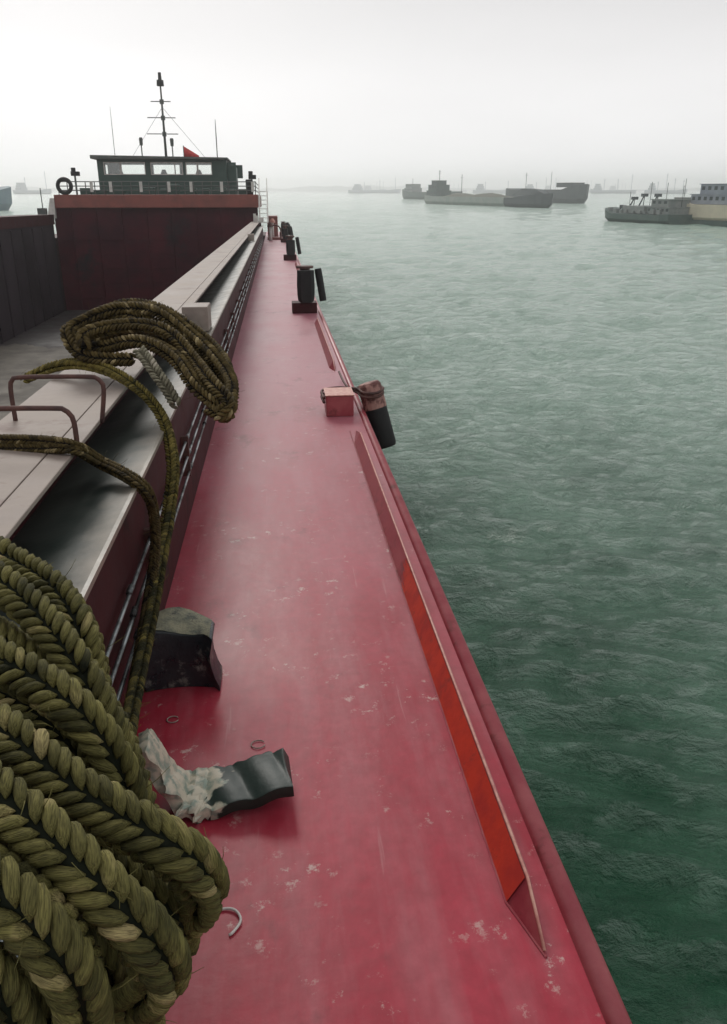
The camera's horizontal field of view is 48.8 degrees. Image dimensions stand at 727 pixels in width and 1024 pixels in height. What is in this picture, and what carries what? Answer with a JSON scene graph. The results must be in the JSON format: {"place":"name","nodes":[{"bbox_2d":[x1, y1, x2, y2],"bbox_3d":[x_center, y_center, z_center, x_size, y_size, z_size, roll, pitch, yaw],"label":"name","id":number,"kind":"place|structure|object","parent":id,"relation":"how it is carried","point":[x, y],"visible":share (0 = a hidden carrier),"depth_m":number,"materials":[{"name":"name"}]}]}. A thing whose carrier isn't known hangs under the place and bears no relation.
{"place":"outdoors","nodes":[
{"label":"outdoors","id":0,"kind":"place"},
{"bbox_2d":[282,228,288,238],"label":"rubber slab","id":1,"kind":"structure","parent":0,"point":[285,232],"depth_m":52.65,"materials":[{"name":"black rubber"}]},
{"bbox_2d":[286,240,294,254],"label":"bollard","id":2,"kind":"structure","parent":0,"point":[290,247],"depth_m":35.95,"materials":[{"name":"black metal"}]},
{"bbox_2d":[297,270,314,302],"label":"bollard","id":3,"kind":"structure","parent":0,"point":[305,287],"depth_m":18.48,"materials":[{"name":"black metal"}]},
{"bbox_2d":[10,185,700,190],"bbox_3d":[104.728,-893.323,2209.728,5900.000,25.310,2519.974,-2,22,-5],"label":"shore","id":4,"kind":"structure","parent":0,"point":[323,188],"depth_m":3236.98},
{"bbox_2d":[0,191,726,1023],"bbox_3d":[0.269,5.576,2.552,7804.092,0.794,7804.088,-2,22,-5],"label":"sea","id":5,"kind":"structure","parent":0,"point":[552,379],"depth_m":17.72,"materials":[{"name":"liquid"}]},
{"bbox_2d":[0,186,11,210],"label":"blue ship","id":6,"kind":"object","parent":5,"relation":"on","point":[5,198],"visible":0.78,"depth_m":247.68},
{"bbox_2d":[13,171,51,193],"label":"anchored ship","id":7,"kind":"object","parent":5,"relation":"on","point":[20,188],"visible":0.87,"depth_m":1114.73},
{"bbox_2d":[0,72,631,1023],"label":"cargo barge","id":8,"kind":"object","parent":5,"relation":"on","point":[396,858],"visible":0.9,"depth_m":4.18,"materials":[{"name":"paint"}]},
{"bbox_2d":[56,177,72,194],"bbox_3d":[-18.477,-20.138,49.554,1.040,1.040,0.251,-2,21,-5],"label":"tyre","id":9,"kind":"object","parent":8,"relation":"on","point":[59,189],"visible":1,"depth_m":49.47,"materials":[{"name":"black rubber"}]},
{"bbox_2d":[0,431,160,692],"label":"rope","id":10,"kind":"object","parent":8,"relation":"attached to","point":[55,445],"visible":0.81,"depth_m":3.84,"materials":[{"name":"green fabric"}]},
{"bbox_2d":[20,356,182,735],"bbox_3d":[-1.269,-0.095,4.294,0.784,1.093,3.380,-10,24,-23],"label":"hanging rope","id":11,"kind":"object","parent":8,"relation":"hanging from","point":[136,687],"visible":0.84,"depth_m":4.50,"materials":[{"name":"green fabric"}]},
{"bbox_2d":[0,536,229,1023],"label":"mooring rope","id":12,"kind":"object","parent":8,"relation":"on","point":[114,884],"visible":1,"depth_m":1.36,"materials":[{"name":"green fabric"}]},
{"bbox_2d":[59,295,240,422],"bbox_3d":[-1.316,-1.044,5.220,1.693,0.595,0.779,13,25,29],"label":"rope coil","id":13,"kind":"object","parent":8,"relation":"hanging from","point":[196,355],"visible":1,"depth_m":5.09,"materials":[{"name":"fabric"}]},
{"bbox_2d":[132,345,182,408],"bbox_3d":[-1.261,-0.811,4.867,0.124,0.357,0.456,-19,29,-40],"label":"rope end","id":14,"kind":"object","parent":8,"relation":"attached to","point":[148,361],"visible":1,"depth_m":4.82,"materials":[{"name":"beige fabric"}]},
{"bbox_2d":[145,607,222,691],"bbox_3d":[-0.964,0.730,4.264,0.393,0.370,0.284,-2,21,-5],"label":"rubber slab","id":15,"kind":"object","parent":8,"relation":"on","point":[183,653],"depth_m":4.20,"materials":[{"name":"black rubber"}]},
{"bbox_2d":[183,146,198,156],"bbox_3d":[-12.198,-25.422,56.731,1.074,0.901,0.225,-1,22,-2],"label":"flag","id":16,"kind":"object","parent":8,"relation":"on","point":[187,152],"visible":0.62,"depth_m":56.75,"materials":[{"name":"red fabric"}]},
{"bbox_2d":[138,728,293,823],"bbox_3d":[-0.617,1.063,3.385,0.622,0.406,0.303,-4,22,-10],"label":"rubber mat","id":17,"kind":"object","parent":8,"relation":"on","point":[198,795],"visible":0.97,"depth_m":3.36,"materials":[{"name":"black rubber"}]},
{"bbox_2d":[222,907,241,935],"bbox_3d":[-0.483,1.456,2.879,0.079,0.014,0.132,-19,28,-38],"label":"hook","id":18,"kind":"object","parent":8,"relation":"on","point":[240,919],"visible":0.79,"depth_m":2.88,"materials":[{"name":"white metal"}]},
{"bbox_2d":[288,226,293,237],"bbox_3d":[-4.808,-18.483,53.023,0.385,0.771,0.283,12,25,28],"label":"fender","id":19,"kind":"object","parent":8,"relation":"hanging from","point":[290,230],"visible":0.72,"depth_m":52.89,"materials":[{"name":"black rubber"}]},
{"bbox_2d":[295,237,300,253],"bbox_3d":[-2.951,-12.056,36.313,0.281,0.754,0.172,12,25,26],"label":"fender","id":20,"kind":"object","parent":8,"relation":"hanging from","point":[298,245],"visible":1,"depth_m":36.25,"materials":[{"name":"black rubber"}]},
{"bbox_2d":[315,268,325,300],"bbox_3d":[-1.013,-5.343,18.859,0.281,0.754,0.172,12,25,26],"label":"fender","id":21,"kind":"object","parent":8,"relation":"hanging from","point":[320,284],"visible":1,"depth_m":18.79,"materials":[{"name":"black rubber"}]},
{"bbox_2d":[320,371,383,403],"bbox_3d":[-0.221,-1.734,10.671,0.795,0.206,2.178,-2,21,-5],"label":"lashing rope","id":22,"kind":"object","parent":8,"relation":"attached to","point":[358,391],"visible":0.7,"depth_m":9.79,"materials":[{"name":"fabric"}]},
{"bbox_2d":[358,380,395,448],"bbox_3d":[0.170,-1.211,9.998,0.499,0.859,0.292,10,24,23],"label":"fender","id":23,"kind":"object","parent":8,"relation":"hanging from","point":[376,411],"visible":0.88,"depth_m":9.88,"materials":[{"name":"black rubber"}]},
{"bbox_2d":[348,177,400,192],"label":"anchored ship","id":24,"kind":"object","parent":5,"relation":"on","point":[357,188],"visible":0.93,"depth_m":1434.47},
{"bbox_2d":[365,186,385,189],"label":"anchored ship","id":25,"kind":"object","parent":5,"relation":"on","point":[367,187],"visible":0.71,"depth_m":1956.75},
{"bbox_2d":[402,184,462,198],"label":"coaster","id":26,"kind":"object","parent":5,"relation":"on","point":[411,191],"visible":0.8,"depth_m":538.58,"materials":[{"name":"white metal"}]},
{"bbox_2d":[424,174,553,207],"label":"bulk barge","id":27,"kind":"object","parent":5,"relation":"on","point":[438,192],"visible":0.93,"depth_m":317.26},
{"bbox_2d":[473,181,508,192],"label":"anchored ship","id":28,"kind":"object","parent":5,"relation":"on","point":[480,188],"visible":0.77,"depth_m":1372.69},
{"bbox_2d":[526,177,565,189],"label":"anchored ship","id":29,"kind":"object","parent":5,"relation":"on","point":[529,186],"visible":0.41,"depth_m":1474.83},
{"bbox_2d":[505,174,589,203],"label":"cargo ship","id":30,"kind":"object","parent":5,"relation":"on","point":[574,193],"visible":0.69,"depth_m":374.38},
{"bbox_2d":[590,175,635,192],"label":"anchored ship","id":31,"kind":"object","parent":5,"relation":"on","point":[597,188],"visible":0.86,"depth_m":1338.15},
{"bbox_2d":[609,183,625,189],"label":"anchored ship","id":32,"kind":"object","parent":5,"relation":"on","point":[612,187],"visible":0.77,"depth_m":2092.40},
{"bbox_2d":[605,182,692,224],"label":"work barge","id":33,"kind":"object","parent":5,"relation":"on","point":[667,211],"visible":0.91,"depth_m":153.69},
{"bbox_2d":[644,175,686,193],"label":"anchored ship","id":34,"kind":"object","parent":5,"relation":"on","point":[655,191],"visible":0.9,"depth_m":1228.20},
{"bbox_2d":[674,178,726,226],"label":"cream barge","id":35,"kind":"object","parent":5,"relation":"on","point":[708,204],"visible":0.75,"depth_m":147.46},
{"bbox_2d":[0,0,726,189],"label":"sky","id":36,"kind":"structure","parent":0,"point":[297,93],"materials":[{"name":"white"}]}
]}

